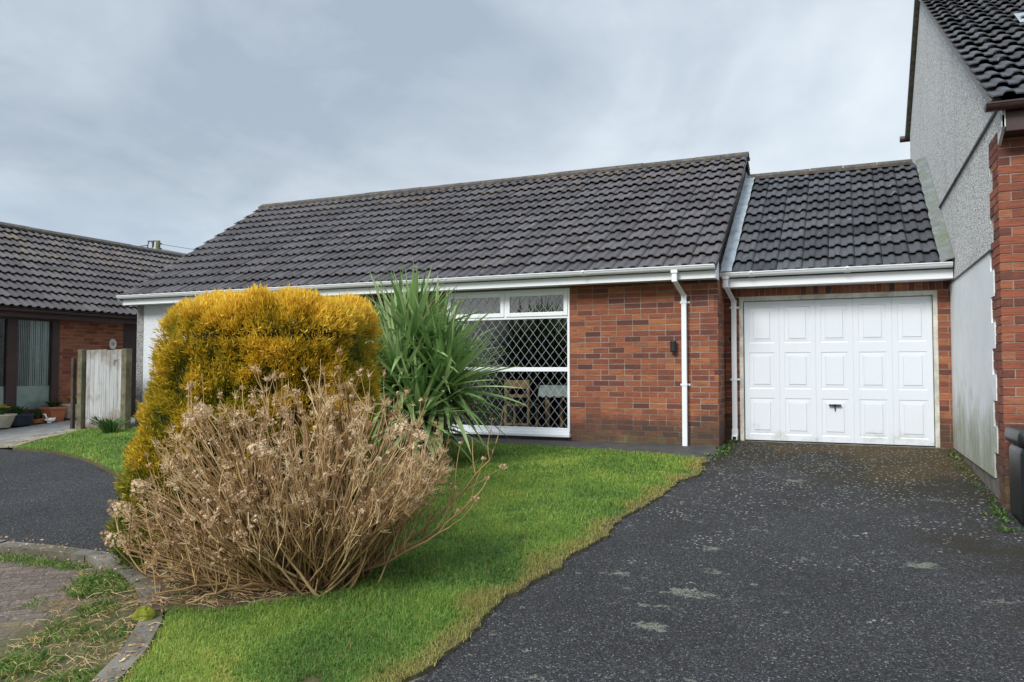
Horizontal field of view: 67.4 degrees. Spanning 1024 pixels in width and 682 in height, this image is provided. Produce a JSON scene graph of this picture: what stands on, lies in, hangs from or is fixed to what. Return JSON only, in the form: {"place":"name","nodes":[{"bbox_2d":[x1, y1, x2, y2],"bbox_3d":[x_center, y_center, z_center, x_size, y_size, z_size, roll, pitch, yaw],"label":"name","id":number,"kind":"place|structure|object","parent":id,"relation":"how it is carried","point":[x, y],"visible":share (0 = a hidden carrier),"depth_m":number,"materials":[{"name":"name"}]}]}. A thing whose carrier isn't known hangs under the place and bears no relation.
{"place":"outdoors","nodes":[
{"label":"outdoors","id":0,"kind":"place"},
{"bbox_2d":[0,417,134,442],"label":"patio path","id":1,"kind":"structure","parent":0,"point":[13,433],"depth_m":13.57,"materials":[{"name":"concrete"}]},
{"bbox_2d":[0,404,16,427],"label":"cream bowl","id":2,"kind":"object","parent":1,"relation":"on","point":[6,420],"visible":1,"depth_m":13.71,"materials":[{"name":"ceramic"}]},
{"bbox_2d":[7,405,34,425],"bbox_3d":[-9.085,1.350,14.090,0.583,0.385,0.579,-1,-2,23],"label":"dark tub","id":3,"kind":"object","parent":1,"relation":"on","point":[21,419],"visible":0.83,"depth_m":14.00,"materials":[{"name":"plastic"}]},
{"bbox_2d":[0,430,74,447],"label":"sett edging","id":4,"kind":"object","parent":1,"relation":"on","point":[14,443],"visible":0.82,"depth_m":12.14,"materials":[{"name":"beige stone"}]},
{"bbox_2d":[30,409,44,422],"bbox_3d":[-8.915,1.406,14.407,0.318,0.254,0.316,-1,-2,23],"label":"plant pot","id":5,"kind":"object","parent":1,"relation":"on","point":[36,419],"visible":0.83,"depth_m":14.36,"materials":[{"name":"ceramic"}]},
{"bbox_2d":[43,414,55,422],"bbox_3d":[-8.699,1.452,14.452,0.100,0.190,0.249,-1,-2,23],"label":"bird ornament","id":6,"kind":"object","parent":1,"relation":"on","point":[48,420],"visible":1,"depth_m":14.41,"materials":[{"name":"white ceramic"}]},
{"bbox_2d":[40,401,66,421],"bbox_3d":[-8.803,1.345,14.743,0.330,0.405,0.330,-1,-2,23],"label":"terracotta pot","id":7,"kind":"object","parent":1,"relation":"on","point":[53,410],"visible":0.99,"depth_m":14.66,"materials":[{"name":"orange ceramic"}]},
{"bbox_2d":[61,396,76,417],"bbox_3d":[-8.633,1.294,15.139,0.451,0.435,0.447,-1,-2,23],"label":"cream pot","id":8,"kind":"object","parent":1,"relation":"on","point":[67,413],"visible":0.28,"depth_m":14.96,"materials":[{"name":"ceramic"}]},
{"bbox_2d":[70,358,75,428],"bbox_3d":[-7.707,0.975,13.486,0.060,1.360,0.060,-1,-2,23],"label":"gate post","id":9,"kind":"object","parent":1,"relation":"on","point":[73,393],"visible":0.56,"depth_m":13.47,"materials":[{"name":"wood"}]},
{"bbox_2d":[76,349,86,428],"bbox_3d":[-7.555,0.900,13.488,0.110,1.501,0.110,-1,-2,23],"label":"gate post","id":10,"kind":"object","parent":1,"relation":"on","point":[81,388],"visible":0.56,"depth_m":13.45,"materials":[{"name":"brown wood"}]},
{"bbox_2d":[0,449,139,559],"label":"neighbour drive","id":11,"kind":"structure","parent":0,"point":[52,499],"depth_m":7.67,"materials":[{"name":"grey asphalt"}]},
{"bbox_2d":[0,553,140,681],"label":"block paving","id":12,"kind":"structure","parent":0,"point":[22,583],"depth_m":4.59,"materials":[{"name":"grey brick"}]},
{"bbox_2d":[0,551,137,681],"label":"kerb weeds","id":13,"kind":"object","parent":12,"relation":"on","point":[90,582],"visible":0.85,"depth_m":4.35,"materials":[{"name":"green plant"}]},
{"bbox_2d":[13,425,711,681],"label":"lawn","id":14,"kind":"structure","parent":0,"point":[419,673],"depth_m":4.98,"materials":[{"name":"plant"}]},
{"bbox_2d":[90,416,133,433],"bbox_3d":[-6.555,1.376,12.605,0.667,0.293,0.670,1,-2,-29],"label":"strappy plant","id":15,"kind":"object","parent":14,"relation":"on","point":[109,426],"visible":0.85,"depth_m":12.51,"materials":[{"name":"green plant"}]},
{"bbox_2d":[120,349,131,429],"bbox_3d":[-6.584,0.883,13.101,0.120,1.504,0.120,-1,-2,23],"label":"gate post","id":16,"kind":"object","parent":14,"relation":"on","point":[126,380],"visible":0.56,"depth_m":13.06,"materials":[{"name":"wood"}]},
{"bbox_2d":[85,349,120,428],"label":"board gate","id":17,"kind":"structure","parent":16,"relation":"attached to","point":[103,383],"depth_m":13.31,"materials":[{"name":"grey wood"}]},
{"bbox_2d":[0,557,366,681],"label":"dead stalk litter","id":18,"kind":"object","parent":14,"relation":"on","point":[151,601],"visible":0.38,"depth_m":4.46,"materials":[{"name":"beige plant"}]},
{"bbox_2d":[143,565,345,611],"bbox_3d":[-1.793,1.532,5.748,1.730,0.175,2.634,1,-2,-21],"label":"leaf litter bed","id":19,"kind":"object","parent":14,"relation":"on","point":[159,607],"visible":0.09,"depth_m":4.63,"materials":[{"name":"brown plant"}]},
{"bbox_2d":[100,282,387,572],"bbox_3d":[-1.968,0.581,6.114,1.870,2.017,2.216,0,-2,0],"label":"golden conifer","id":20,"kind":"object","parent":19,"relation":"on","point":[227,341],"visible":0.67,"depth_m":5.32,"materials":[{"name":"yellow plant"}]},
{"bbox_2d":[100,347,507,604],"bbox_3d":[-1.322,0.799,4.947,2.460,1.545,1.556,0,-2,12],"label":"dried hydrangea","id":21,"kind":"object","parent":19,"relation":"on","point":[302,552],"visible":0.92,"depth_m":4.64,"materials":[{"name":"brown plant"}]},
{"bbox_2d":[355,260,528,472],"bbox_3d":[-1.221,0.349,9.249,2.518,2.659,2.686,2,-3,-37],"label":"cordyline palm","id":22,"kind":"object","parent":14,"relation":"on","point":[420,356],"visible":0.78,"depth_m":8.85,"materials":[{"name":"green plant"}]},
{"bbox_2d":[131,424,718,460],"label":"front path","id":23,"kind":"structure","parent":0,"point":[690,450],"depth_m":10.12,"materials":[{"name":"grey concrete"}]},
{"bbox_2d":[702,439,740,456],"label":"corner weeds","id":24,"kind":"object","parent":23,"relation":"on","point":[724,453],"visible":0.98,"depth_m":9.61,"materials":[{"name":"green plant"}]},
{"bbox_2d":[0,0,913,253],"label":"sky","id":25,"kind":"structure","parent":0,"point":[133,122],"materials":[{"name":"grey"}]},
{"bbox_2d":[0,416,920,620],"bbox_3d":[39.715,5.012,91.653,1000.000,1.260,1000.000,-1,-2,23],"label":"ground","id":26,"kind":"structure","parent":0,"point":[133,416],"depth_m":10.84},
{"bbox_2d":[0,539,164,681],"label":"kerb","id":27,"kind":"structure","parent":26,"relation":"on","point":[144,628],"depth_m":4.92,"materials":[{"name":"concrete"}]},
{"bbox_2d":[0,533,181,681],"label":"soil crumbs","id":28,"kind":"object","parent":27,"relation":"on","point":[123,659],"visible":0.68,"depth_m":4.68,"materials":[{"name":"brown soil"}]},
{"bbox_2d":[131,605,157,620],"bbox_3d":[-2.087,1.534,4.362,0.151,0.070,0.114,-1,-2,23],"label":"moss cushion","id":29,"kind":"object","parent":27,"relation":"on","point":[148,613],"visible":1,"depth_m":4.32,"materials":[{"name":"green plant"}]},
{"bbox_2d":[0,222,184,418],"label":"neighbour house","id":30,"kind":"structure","parent":26,"relation":"on","point":[61,304],"depth_m":15.83,"materials":[{"name":"grey tile"}]},
{"bbox_2d":[0,316,59,414],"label":"window","id":31,"kind":"structure","parent":30,"relation":"in","point":[34,397],"depth_m":14.69,"materials":[{"name":"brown wood"}]},
{"bbox_2d":[109,339,116,348],"bbox_3d":[-8.434,0.065,16.233,0.024,0.210,0.170,-1,-2,23],"label":"wall plaque","id":32,"kind":"object","parent":30,"relation":"attached to","point":[112,343],"depth_m":16.22,"materials":[{"name":"white ceramic"}]},
{"bbox_2d":[123,324,136,415],"bbox_3d":[-8.193,0.589,17.019,0.075,2.170,1.150,-1,-2,23],"label":"front door","id":33,"kind":"structure","parent":30,"relation":"in","point":[129,330],"depth_m":16.75,"materials":[{"name":"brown wood"}]},
{"bbox_2d":[141,240,188,253],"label":"utility pole","id":34,"kind":"object","parent":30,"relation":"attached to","point":[158,243],"visible":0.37,"depth_m":41.93,"materials":[{"name":"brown wood"}]},
{"bbox_2d":[116,152,749,446],"bbox_3d":[-0.795,-0.703,15.073,10.524,4.910,7.435,-1,-2,23],"label":"bungalow","id":35,"kind":"object","parent":26,"relation":"on","point":[599,289],"visible":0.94,"depth_m":11.75,"materials":[{"name":"tile"}]},
{"bbox_2d":[444,288,570,437],"bbox_3d":[-0.095,0.314,11.143,1.992,2.090,0.125,-1,-2,23],"label":"window","id":36,"kind":"structure","parent":35,"relation":"in","point":[517,305],"depth_m":11.04,"materials":[{"name":"white plastic"}]},
{"bbox_2d":[504,379,538,426],"bbox_3d":[0.150,1.020,12.001,0.420,0.840,0.400,-1,-2,23],"label":"dining chair","id":37,"kind":"object","parent":35,"relation":"on","point":[523,386],"visible":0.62,"depth_m":11.86,"materials":[{"name":"brown wood"}]},
{"bbox_2d":[670,341,676,351],"bbox_3d":[2.133,0.072,10.145,0.084,0.150,0.092,-1,-2,23],"label":"wall lamp","id":38,"kind":"object","parent":35,"relation":"attached to","point":[673,346],"visible":1,"depth_m":10.11,"materials":[{"name":"black plastic"}]},
{"bbox_2d":[720,156,954,448],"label":"garage","id":39,"kind":"structure","parent":26,"relation":"on","point":[835,282],"depth_m":10.14,"materials":[{"name":"tile"}]},
{"bbox_2d":[739,290,944,448],"bbox_3d":[4.227,0.396,10.062,2.484,2.025,0.260,-1,-2,23],"label":"garage door","id":40,"kind":"structure","parent":39,"relation":"in","point":[842,368],"depth_m":10.01,"materials":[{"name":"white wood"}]},
{"bbox_2d":[900,0,1023,508],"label":"tall house","id":41,"kind":"structure","parent":26,"relation":"on","point":[964,131],"depth_m":7.71,"materials":[{"name":"concrete"}]},
{"bbox_2d":[545,396,564,427],"bbox_3d":[1.045,1.090,12.455,0.900,0.735,0.850,-1,-2,23],"label":"dining table","id":42,"kind":"object","parent":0,"point":[547,407],"visible":0.27,"depth_m":12.27,"materials":[{"name":"brown wood"}]},
{"bbox_2d":[538,384,566,397],"bbox_3d":[1.045,0.812,12.466,1.018,0.195,0.922,-1,-2,23],"label":"tablecloth","id":43,"kind":"object","parent":42,"relation":"on","point":[554,391],"visible":0.37,"depth_m":12.15,"materials":[{"name":"fabric"}]},
{"bbox_2d":[408,441,1023,681],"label":"driveway","id":44,"kind":"structure","parent":0,"point":[746,561],"depth_m":4.66,"materials":[{"name":"grey asphalt"}]},
{"bbox_2d":[945,449,1022,531],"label":"wall weeds","id":45,"kind":"object","parent":44,"relation":"on","point":[999,512],"depth_m":6.31,"materials":[{"name":"green plant"}]},
{"bbox_2d":[1005,426,1023,523],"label":"storage bin","id":46,"kind":"object","parent":44,"relation":"on","point":[1014,435],"visible":1,"depth_m":5.96,"materials":[{"name":"black plastic"}]}
]}

